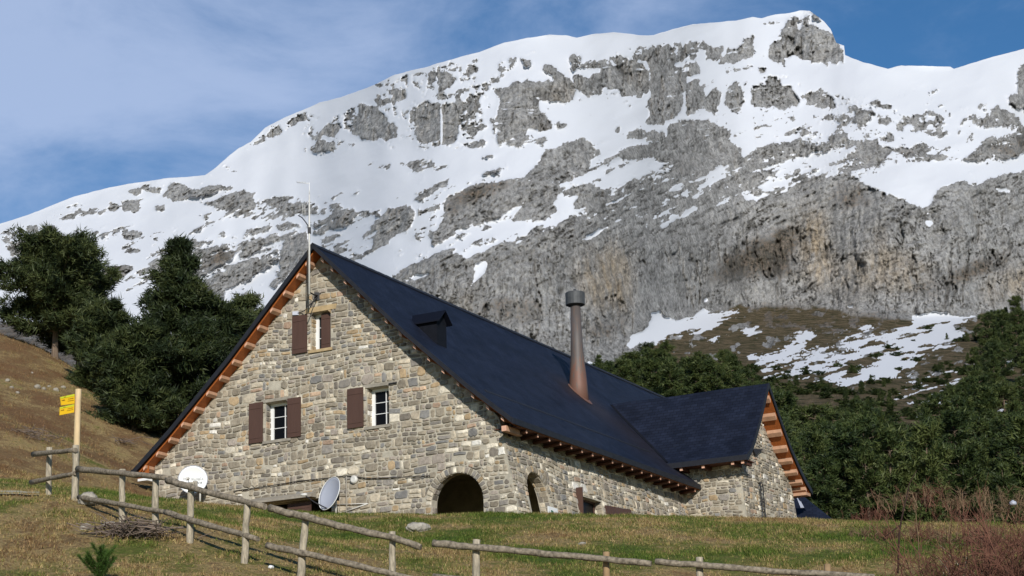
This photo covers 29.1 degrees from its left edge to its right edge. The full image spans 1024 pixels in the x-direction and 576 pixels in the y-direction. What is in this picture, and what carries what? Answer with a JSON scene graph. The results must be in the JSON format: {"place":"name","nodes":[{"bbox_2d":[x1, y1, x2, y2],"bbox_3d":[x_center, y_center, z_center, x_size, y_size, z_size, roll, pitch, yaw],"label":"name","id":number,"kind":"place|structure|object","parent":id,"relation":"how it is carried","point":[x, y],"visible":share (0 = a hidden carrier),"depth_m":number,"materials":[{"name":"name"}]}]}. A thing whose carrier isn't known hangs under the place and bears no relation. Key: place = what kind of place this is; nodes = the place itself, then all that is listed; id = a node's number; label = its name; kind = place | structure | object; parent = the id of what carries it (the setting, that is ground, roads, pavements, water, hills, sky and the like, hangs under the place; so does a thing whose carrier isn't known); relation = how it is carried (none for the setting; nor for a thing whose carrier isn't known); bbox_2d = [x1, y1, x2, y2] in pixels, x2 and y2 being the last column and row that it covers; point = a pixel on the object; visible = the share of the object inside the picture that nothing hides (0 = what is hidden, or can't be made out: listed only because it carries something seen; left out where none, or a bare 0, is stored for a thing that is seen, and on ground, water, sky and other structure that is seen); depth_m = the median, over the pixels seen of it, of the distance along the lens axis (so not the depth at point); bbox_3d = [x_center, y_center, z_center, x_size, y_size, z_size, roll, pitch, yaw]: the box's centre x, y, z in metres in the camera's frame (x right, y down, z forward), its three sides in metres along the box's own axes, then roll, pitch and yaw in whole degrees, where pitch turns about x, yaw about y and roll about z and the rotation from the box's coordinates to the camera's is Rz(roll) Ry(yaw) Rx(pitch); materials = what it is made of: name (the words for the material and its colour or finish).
{"place":"outdoors","nodes":[
{"label":"outdoors","id":0,"kind":"place"},
{"bbox_2d":[0,10,1023,514],"bbox_3d":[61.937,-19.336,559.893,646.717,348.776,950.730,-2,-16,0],"label":"mountain","id":1,"kind":"structure","parent":0,"point":[794,192],"depth_m":503.47,"materials":[{"name":"stone"}]},
{"bbox_2d":[612,355,639,383],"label":"pine tree","id":2,"kind":"object","parent":1,"relation":"on","point":[621,366],"visible":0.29,"depth_m":270.55,"materials":[{"name":"green plant"}]},
{"bbox_2d":[617,349,645,380],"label":"pine tree","id":3,"kind":"object","parent":1,"relation":"on","point":[637,355],"visible":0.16,"depth_m":304.72,"materials":[{"name":"green plant"}]},
{"bbox_2d":[621,358,644,384],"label":"pine tree","id":4,"kind":"object","parent":1,"relation":"on","point":[638,364],"visible":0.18,"depth_m":285.46,"materials":[{"name":"green plant"}]},
{"bbox_2d":[636,357,662,393],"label":"pine tree","id":5,"kind":"object","parent":1,"relation":"on","point":[656,377],"visible":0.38,"depth_m":271.08,"materials":[{"name":"green plant"}]},
{"bbox_2d":[643,348,667,382],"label":"pine tree","id":6,"kind":"object","parent":1,"relation":"on","point":[655,353],"visible":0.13,"depth_m":307.58,"materials":[{"name":"green plant"}]},
{"bbox_2d":[659,340,677,357],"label":"pine tree","id":7,"kind":"object","parent":1,"relation":"on","point":[666,346],"visible":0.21,"depth_m":332.05,"materials":[{"name":"green plant"}]},
{"bbox_2d":[657,360,687,396],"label":"pine tree","id":8,"kind":"object","parent":1,"relation":"on","point":[667,371],"visible":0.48,"depth_m":264.39,"materials":[{"name":"green plant"}]},
{"bbox_2d":[678,354,714,393],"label":"pine tree","id":9,"kind":"object","parent":1,"relation":"on","point":[692,364],"visible":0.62,"depth_m":275.00,"materials":[{"name":"green plant"}]},
{"bbox_2d":[696,357,723,391],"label":"pine tree","id":10,"kind":"object","parent":1,"relation":"on","point":[710,379],"visible":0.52,"depth_m":273.75,"materials":[{"name":"green plant"}]},
{"bbox_2d":[716,348,732,382],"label":"pine tree","id":11,"kind":"object","parent":1,"relation":"on","point":[725,353],"visible":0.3,"depth_m":312.07,"materials":[{"name":"green plant"}]},
{"bbox_2d":[718,364,751,388],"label":"pine tree","id":12,"kind":"object","parent":1,"relation":"on","point":[729,373],"visible":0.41,"depth_m":269.18,"materials":[{"name":"green plant"}]},
{"bbox_2d":[722,353,748,387],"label":"pine tree","id":13,"kind":"object","parent":1,"relation":"on","point":[734,360],"visible":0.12,"depth_m":281.26,"materials":[{"name":"green plant"}]},
{"bbox_2d":[741,367,764,385],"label":"pine tree","id":14,"kind":"object","parent":1,"relation":"on","point":[751,375],"visible":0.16,"depth_m":283.00,"materials":[{"name":"green plant"}]},
{"bbox_2d":[771,389,805,427],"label":"pine tree","id":15,"kind":"object","parent":1,"relation":"on","point":[785,401],"visible":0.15,"depth_m":192.44,"materials":[{"name":"green plant"}]},
{"bbox_2d":[779,409,802,457],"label":"pine tree","id":16,"kind":"object","parent":1,"relation":"on","point":[794,416],"visible":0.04,"depth_m":184.00,"materials":[{"name":"green plant"}]},
{"bbox_2d":[781,412,805,457],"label":"pine tree","id":17,"kind":"object","parent":1,"relation":"on","point":[794,431],"visible":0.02,"depth_m":163.68,"materials":[{"name":"green plant"}]},
{"bbox_2d":[781,415,808,472],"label":"pine tree","id":18,"kind":"object","parent":1,"relation":"on","point":[790,437],"visible":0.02,"depth_m":138.10,"materials":[{"name":"green plant"}]},
{"bbox_2d":[795,401,833,439],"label":"pine tree","id":19,"kind":"object","parent":1,"relation":"on","point":[809,411],"visible":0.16,"depth_m":192.07,"materials":[{"name":"green plant"}]},
{"bbox_2d":[798,419,833,474],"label":"pine tree","id":20,"kind":"object","parent":1,"relation":"on","point":[814,426],"visible":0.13,"depth_m":156.56,"materials":[{"name":"green plant"}]},
{"bbox_2d":[802,430,831,499],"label":"pine tree","id":21,"kind":"object","parent":1,"relation":"on","point":[815,445],"visible":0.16,"depth_m":138.87,"materials":[{"name":"green plant"}]},
{"bbox_2d":[804,454,855,519],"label":"pine tree","id":22,"kind":"object","parent":1,"relation":"on","point":[825,492],"visible":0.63,"depth_m":129.30,"materials":[{"name":"green plant"}]},
{"bbox_2d":[821,409,843,438],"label":"pine tree","id":23,"kind":"object","parent":1,"relation":"on","point":[831,418],"visible":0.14,"depth_m":211.93,"materials":[{"name":"green plant"}]},
{"bbox_2d":[840,410,860,424],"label":"pine tree","id":24,"kind":"object","parent":1,"relation":"on","point":[848,417],"visible":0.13,"depth_m":192.09,"materials":[{"name":"green plant"}]},
{"bbox_2d":[817,424,887,518],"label":"pine tree","id":25,"kind":"object","parent":1,"relation":"on","point":[846,442],"visible":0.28,"depth_m":132.54,"materials":[{"name":"green plant"}]},
{"bbox_2d":[847,398,867,414],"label":"pine tree","id":26,"kind":"object","parent":1,"relation":"on","point":[854,402],"visible":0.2,"depth_m":230.41,"materials":[{"name":"green plant"}]},
{"bbox_2d":[829,416,894,517],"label":"pine tree","id":27,"kind":"object","parent":1,"relation":"on","point":[866,425],"visible":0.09,"depth_m":143.29,"materials":[{"name":"green plant"}]},
{"bbox_2d":[838,445,905,520],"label":"pine tree","id":28,"kind":"object","parent":1,"relation":"on","point":[861,459],"visible":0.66,"depth_m":129.25,"materials":[{"name":"green plant"}]},
{"bbox_2d":[854,506,891,520],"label":"leafless shrub","id":29,"kind":"object","parent":1,"relation":"on","point":[870,518],"visible":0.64,"depth_m":84.17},
{"bbox_2d":[853,424,932,521],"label":"pine tree","id":30,"kind":"object","parent":1,"relation":"on","point":[894,451],"visible":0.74,"depth_m":129.06,"materials":[{"name":"green plant"}]},
{"bbox_2d":[879,417,914,439],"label":"pine tree","id":31,"kind":"object","parent":1,"relation":"on","point":[897,424],"visible":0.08,"depth_m":168.66,"materials":[{"name":"green plant"}]},
{"bbox_2d":[900,439,957,520],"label":"pine tree","id":32,"kind":"object","parent":1,"relation":"on","point":[911,450],"visible":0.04,"depth_m":138.24,"materials":[{"name":"green plant"}]},
{"bbox_2d":[901,415,962,521],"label":"pine tree","id":33,"kind":"object","parent":1,"relation":"on","point":[924,435],"visible":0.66,"depth_m":129.07,"materials":[{"name":"green plant"}]},
{"bbox_2d":[911,391,954,434],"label":"pine tree","id":34,"kind":"object","parent":1,"relation":"on","point":[943,404],"visible":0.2,"depth_m":208.29,"materials":[{"name":"green plant"}]},
{"bbox_2d":[941,393,976,437],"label":"pine tree","id":35,"kind":"object","parent":1,"relation":"on","point":[958,403],"visible":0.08,"depth_m":182.30,"materials":[{"name":"green plant"}]},
{"bbox_2d":[932,407,986,494],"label":"pine tree","id":36,"kind":"object","parent":1,"relation":"on","point":[959,432],"visible":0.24,"depth_m":154.52,"materials":[{"name":"green plant"}]},
{"bbox_2d":[951,389,978,415],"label":"pine tree","id":37,"kind":"object","parent":1,"relation":"on","point":[968,398],"visible":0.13,"depth_m":207.73,"materials":[{"name":"green plant"}]},
{"bbox_2d":[933,442,997,521],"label":"pine tree","id":38,"kind":"object","parent":1,"relation":"on","point":[967,472],"visible":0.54,"depth_m":129.64,"materials":[{"name":"green plant"}]},
{"bbox_2d":[954,374,977,398],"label":"pine tree","id":39,"kind":"object","parent":1,"relation":"on","point":[962,383],"visible":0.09,"depth_m":249.45,"materials":[{"name":"green plant"}]},
{"bbox_2d":[966,346,982,369],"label":"pine tree","id":40,"kind":"object","parent":1,"relation":"on","point":[974,359],"visible":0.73,"depth_m":352.74,"materials":[{"name":"green plant"}]},
{"bbox_2d":[957,413,994,471],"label":"pine tree","id":41,"kind":"object","parent":1,"relation":"on","point":[984,430],"visible":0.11,"depth_m":168.45,"materials":[{"name":"green plant"}]},
{"bbox_2d":[965,365,989,396],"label":"pine tree","id":42,"kind":"object","parent":1,"relation":"on","point":[972,371],"visible":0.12,"depth_m":271.90,"materials":[{"name":"green plant"}]},
{"bbox_2d":[960,438,998,518],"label":"pine tree","id":43,"kind":"object","parent":1,"relation":"on","point":[975,443],"visible":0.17,"depth_m":132.33,"materials":[{"name":"green plant"}]},
{"bbox_2d":[964,374,1002,411],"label":"pine tree","id":44,"kind":"object","parent":1,"relation":"on","point":[972,388],"visible":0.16,"depth_m":234.30,"materials":[{"name":"green plant"}]},
{"bbox_2d":[971,407,997,425],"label":"pine tree","id":45,"kind":"object","parent":1,"relation":"on","point":[991,414],"visible":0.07,"depth_m":195.32,"materials":[{"name":"green plant"}]},
{"bbox_2d":[973,312,998,340],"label":"pine tree","id":46,"kind":"object","parent":1,"relation":"on","point":[986,321],"visible":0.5,"depth_m":425.34,"materials":[{"name":"green plant"}]},
{"bbox_2d":[972,384,1002,436],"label":"pine tree","id":47,"kind":"object","parent":1,"relation":"on","point":[985,404],"visible":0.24,"depth_m":206.92,"materials":[{"name":"green plant"}]},
{"bbox_2d":[977,327,997,367],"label":"pine tree","id":48,"kind":"object","parent":1,"relation":"on","point":[989,334],"visible":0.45,"depth_m":360.26,"materials":[{"name":"green plant"}]},
{"bbox_2d":[980,340,1011,377],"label":"pine tree","id":49,"kind":"object","parent":1,"relation":"on","point":[991,347],"visible":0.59,"depth_m":336.99,"materials":[{"name":"green plant"}]},
{"bbox_2d":[983,355,1008,390],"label":"pine tree","id":50,"kind":"object","parent":1,"relation":"on","point":[993,361],"visible":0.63,"depth_m":313.49,"materials":[{"name":"green plant"}]},
{"bbox_2d":[973,461,1023,524],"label":"pine tree","id":51,"kind":"object","parent":1,"relation":"on","point":[1001,480],"visible":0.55,"depth_m":129.11,"materials":[{"name":"green plant"}]},
{"bbox_2d":[981,434,1016,487],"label":"pine tree","id":52,"kind":"object","parent":1,"relation":"on","point":[997,448],"visible":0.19,"depth_m":141.42,"materials":[{"name":"green plant"}]},
{"bbox_2d":[980,379,1023,416],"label":"pine tree","id":53,"kind":"object","parent":1,"relation":"on","point":[1012,395],"visible":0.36,"depth_m":229.96,"materials":[{"name":"green plant"}]},
{"bbox_2d":[994,320,1009,346],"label":"pine tree","id":54,"kind":"object","parent":1,"relation":"on","point":[1000,327],"visible":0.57,"depth_m":402.10,"materials":[{"name":"green plant"}]},
{"bbox_2d":[993,309,1010,344],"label":"pine tree","id":55,"kind":"object","parent":1,"relation":"on","point":[1000,314],"visible":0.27,"depth_m":414.73,"materials":[{"name":"green plant"}]},
{"bbox_2d":[985,410,1023,447],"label":"pine tree","id":56,"kind":"object","parent":1,"relation":"on","point":[996,422],"visible":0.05,"depth_m":168.16,"materials":[{"name":"green plant"}]},
{"bbox_2d":[997,345,1016,374],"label":"pine tree","id":57,"kind":"object","parent":1,"relation":"on","point":[1007,350],"visible":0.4,"depth_m":348.80,"materials":[{"name":"green plant"}]},
{"bbox_2d":[993,413,1023,524],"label":"pine tree","id":58,"kind":"object","parent":1,"relation":"on","point":[1016,434],"visible":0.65,"depth_m":130.54,"materials":[{"name":"green plant"}]},
{"bbox_2d":[1002,323,1023,363],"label":"pine tree","id":59,"kind":"object","parent":1,"relation":"on","point":[1013,337],"visible":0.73,"depth_m":367.79,"materials":[{"name":"green plant"}]},
{"bbox_2d":[1006,295,1023,323],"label":"pine tree","id":60,"kind":"object","parent":1,"relation":"on","point":[1014,301],"visible":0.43,"depth_m":460.65,"materials":[{"name":"green plant"}]},
{"bbox_2d":[1009,310,1023,330],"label":"pine tree","id":61,"kind":"object","parent":1,"relation":"on","point":[1016,320],"visible":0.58,"depth_m":445.47,"materials":[{"name":"green plant"}]},
{"bbox_2d":[1012,376,1023,409],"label":"pine tree","id":62,"kind":"object","parent":1,"relation":"on","point":[1019,383],"visible":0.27,"depth_m":248.78,"materials":[{"name":"green plant"}]},
{"bbox_2d":[1014,340,1023,379],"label":"pine tree","id":63,"kind":"object","parent":1,"relation":"on","point":[1021,351],"visible":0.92,"depth_m":329.74,"materials":[{"name":"green plant"}]},
{"bbox_2d":[0,334,1023,575],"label":"ground","id":64,"kind":"structure","parent":0,"point":[130,456],"depth_m":45.02,"materials":[{"name":"plant"}]},
{"bbox_2d":[20,425,67,444],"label":"fallen branches","id":65,"kind":"object","parent":64,"relation":"on","point":[49,436],"visible":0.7,"depth_m":64.30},
{"bbox_2d":[0,220,123,359],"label":"pine tree","id":66,"kind":"object","parent":64,"relation":"on","point":[47,269],"visible":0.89,"depth_m":90.29,"materials":[{"name":"green plant"}]},
{"bbox_2d":[59,389,81,494],"bbox_3d":[-9.556,3.440,42.470,0.523,2.565,0.183,-4,-16,8],"label":"signpost","id":67,"kind":"object","parent":64,"relation":"on","point":[75,399],"visible":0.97,"depth_m":42.66,"materials":[{"name":"brown wood"}]},
{"bbox_2d":[39,257,117,368],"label":"pine tree","id":68,"kind":"object","parent":64,"relation":"on","point":[61,347],"visible":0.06,"depth_m":92.61,"materials":[{"name":"green plant"}]},
{"bbox_2d":[76,541,118,575],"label":"pine sapling","id":69,"kind":"object","parent":64,"relation":"on","point":[99,567],"visible":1,"depth_m":34.11,"materials":[{"name":"green plant"}]},
{"bbox_2d":[58,293,137,391],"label":"pine tree","id":70,"kind":"object","parent":64,"relation":"on","point":[96,320],"visible":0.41,"depth_m":85.87,"materials":[{"name":"green plant"}]},
{"bbox_2d":[81,318,182,433],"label":"pine tree","id":71,"kind":"object","parent":64,"relation":"on","point":[128,391],"visible":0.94,"depth_m":77.15,"materials":[{"name":"green plant"}]},
{"bbox_2d":[66,511,214,541],"bbox_3d":[-7.184,4.660,38.177,2.648,0.738,1.909,-2,-16,0],"label":"brush pile","id":72,"kind":"object","parent":64,"relation":"on","point":[137,529],"visible":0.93,"depth_m":37.97,"materials":[{"name":"wood"}]},
{"bbox_2d":[101,231,232,433],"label":"pine tree","id":73,"kind":"object","parent":64,"relation":"on","point":[178,299],"visible":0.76,"depth_m":79.76,"materials":[{"name":"green plant"}]},
{"bbox_2d":[178,465,207,500],"bbox_3d":[-10.198,6.250,62.993,0.858,1.242,0.806,-13,-19,36],"label":"satellite dish","id":74,"kind":"object","parent":64,"relation":"on","point":[197,475],"visible":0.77,"depth_m":63.22,"materials":[{"name":"metal"}]},
{"bbox_2d":[168,291,256,428],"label":"pine tree","id":75,"kind":"object","parent":64,"relation":"on","point":[228,312],"visible":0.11,"depth_m":82.13,"materials":[{"name":"green plant"}]},
{"bbox_2d":[29,445,421,575],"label":"rail fence","id":76,"kind":"object","parent":64,"relation":"on","point":[302,553],"visible":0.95,"depth_m":37.65,"materials":[{"name":"brown wood"}]},
{"bbox_2d":[231,290,264,342],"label":"pine tree","id":77,"kind":"object","parent":64,"relation":"on","point":[249,302],"visible":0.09,"depth_m":90.95,"materials":[{"name":"green plant"}]},
{"bbox_2d":[301,477,339,512],"bbox_3d":[-5.755,6.350,60.305,1.295,1.169,0.633,-7,-16,18],"label":"satellite dish","id":78,"kind":"object","parent":64,"relation":"on","point":[329,495],"visible":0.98,"depth_m":60.31,"materials":[{"name":"metal"}]},
{"bbox_2d":[406,522,430,531],"bbox_3d":[-2.303,5.930,48.513,0.732,0.344,0.510,10,-19,-36],"label":"boulder","id":79,"kind":"object","parent":64,"relation":"on","point":[416,526],"visible":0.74,"depth_m":48.29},
{"bbox_2d":[131,243,812,517],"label":"stone house","id":80,"kind":"structure","parent":64,"relation":"on","point":[372,390],"depth_m":63.40,"materials":[{"name":"stone"}]},
{"bbox_2d":[270,402,286,439],"bbox_3d":[-7.370,4.299,63.274,0.870,1.240,0.070,-10,-18,27],"label":"window","id":81,"kind":"structure","parent":80,"relation":"in","point":[278,411],"depth_m":63.33,"materials":[{"name":"white paint"}]},
{"bbox_2d":[292,181,320,315],"bbox_3d":[-6.770,-1.319,63.583,1.092,4.259,0.908,-8,-17,22],"label":"antenna mast","id":82,"kind":"object","parent":80,"relation":"attached to","point":[316,298],"visible":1,"depth_m":63.11,"materials":[{"name":"metal"}]},
{"bbox_2d":[316,314,320,348],"bbox_3d":[-5.965,1.418,63.255,0.750,1.220,0.070,-10,-18,27],"label":"window","id":83,"kind":"structure","parent":80,"relation":"in","point":[318,317],"depth_m":63.38,"materials":[{"name":"white paint"}]},
{"bbox_2d":[371,388,388,425],"bbox_3d":[-4.026,3.737,61.569,0.800,1.220,0.070,-10,-18,27],"label":"window","id":84,"kind":"structure","parent":80,"relation":"in","point":[380,397],"depth_m":61.61,"materials":[{"name":"white paint"}]},
{"bbox_2d":[583,499,594,514],"bbox_3d":[2.249,7.436,62.959,0.050,1.420,1.830,-10,-18,27],"label":"window","id":85,"kind":"structure","parent":80,"relation":"in","point":[588,508],"depth_m":63.52,"materials":[{"name":"black glass"}]},
{"bbox_2d":[432,539,651,575],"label":"rail fence","id":86,"kind":"object","parent":64,"relation":"on","point":[476,547],"visible":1,"depth_m":34.65,"materials":[{"name":"brown wood"}]},
{"bbox_2d":[655,557,874,575],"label":"rail fence","id":87,"kind":"object","parent":64,"relation":"on","point":[699,564],"visible":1,"depth_m":33.58,"materials":[{"name":"brown wood"}]},
{"bbox_2d":[794,497,831,518],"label":"annex","id":88,"kind":"object","parent":64,"relation":"on","point":[804,506],"visible":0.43,"depth_m":75.34,"materials":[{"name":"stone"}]},
{"bbox_2d":[863,520,903,539],"bbox_3d":[8.668,5.685,46.082,0.965,0.480,1.125,-6,-16,14],"label":"dry bramble","id":89,"kind":"object","parent":64,"relation":"on","point":[884,532],"visible":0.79,"depth_m":46.01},
{"bbox_2d":[885,470,916,572],"bbox_3d":[5.960,3.564,30.107,0.569,1.571,0.031,-2,-16,0],"label":"dead stem","id":90,"kind":"object","parent":64,"relation":"on","point":[899,526],"visible":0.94,"depth_m":30.08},
{"bbox_2d":[870,482,936,513],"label":"leafless shrub","id":91,"kind":"object","parent":64,"relation":"on","point":[909,496],"visible":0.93,"depth_m":84.64,"materials":[{"name":"plant"}]},
{"bbox_2d":[895,478,954,509],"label":"leafless shrub","id":92,"kind":"object","parent":64,"relation":"on","point":[928,493],"visible":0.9,"depth_m":84.27,"materials":[{"name":"plant"}]},
{"bbox_2d":[902,519,952,541],"bbox_3d":[9.366,5.497,45.061,1.250,0.625,1.036,7,-18,-27],"label":"dry bramble","id":93,"kind":"object","parent":64,"relation":"on","point":[922,533],"visible":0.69,"depth_m":44.91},
{"bbox_2d":[853,489,1023,575],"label":"bare bush","id":94,"kind":"object","parent":64,"relation":"on","point":[951,554],"visible":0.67,"depth_m":27.69,"materials":[{"name":"plant"}]},
{"bbox_2d":[876,530,1023,575],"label":"bare bush","id":95,"kind":"object","parent":64,"relation":"on","point":[927,570],"visible":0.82,"depth_m":26.97,"materials":[{"name":"plant"}]},
{"bbox_2d":[928,485,972,515],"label":"leafless shrub","id":96,"kind":"object","parent":64,"relation":"on","point":[959,502],"visible":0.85,"depth_m":84.06,"materials":[{"name":"plant"}]},
{"bbox_2d":[925,502,976,543],"bbox_3d":[9.807,5.274,43.995,1.225,0.866,1.392,-2,-16,0],"label":"dry bramble","id":97,"kind":"object","parent":64,"relation":"on","point":[938,534],"visible":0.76,"depth_m":43.95,"materials":[{"name":"plant"}]},
{"bbox_2d":[885,472,1023,575],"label":"bare bush","id":98,"kind":"object","parent":64,"relation":"on","point":[997,563],"visible":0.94,"depth_m":26.75,"materials":[{"name":"plant"}]},
{"bbox_2d":[928,499,990,522],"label":"leafless shrub","id":99,"kind":"object","parent":64,"relation":"on","point":[955,515],"visible":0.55,"depth_m":83.90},
{"bbox_2d":[915,501,1023,575],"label":"bare bush","id":100,"kind":"object","parent":64,"relation":"on","point":[979,555],"visible":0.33,"depth_m":31.28,"materials":[{"name":"plant"}]},
{"bbox_2d":[947,486,1003,511],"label":"leafless shrub","id":101,"kind":"object","parent":64,"relation":"on","point":[985,499],"visible":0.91,"depth_m":84.23,"materials":[{"name":"plant"}]},
{"bbox_2d":[976,501,1023,523],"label":"leafless shrub","id":102,"kind":"object","parent":64,"relation":"on","point":[998,514],"visible":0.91,"depth_m":84.12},
{"bbox_2d":[989,485,1023,513],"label":"leafless shrub","id":103,"kind":"object","parent":64,"relation":"on","point":[1016,500],"visible":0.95,"depth_m":84.41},
{"bbox_2d":[0,0,1023,222],"label":"sky","id":104,"kind":"structure","parent":0,"point":[95,95],"materials":[{"name":"blue"}]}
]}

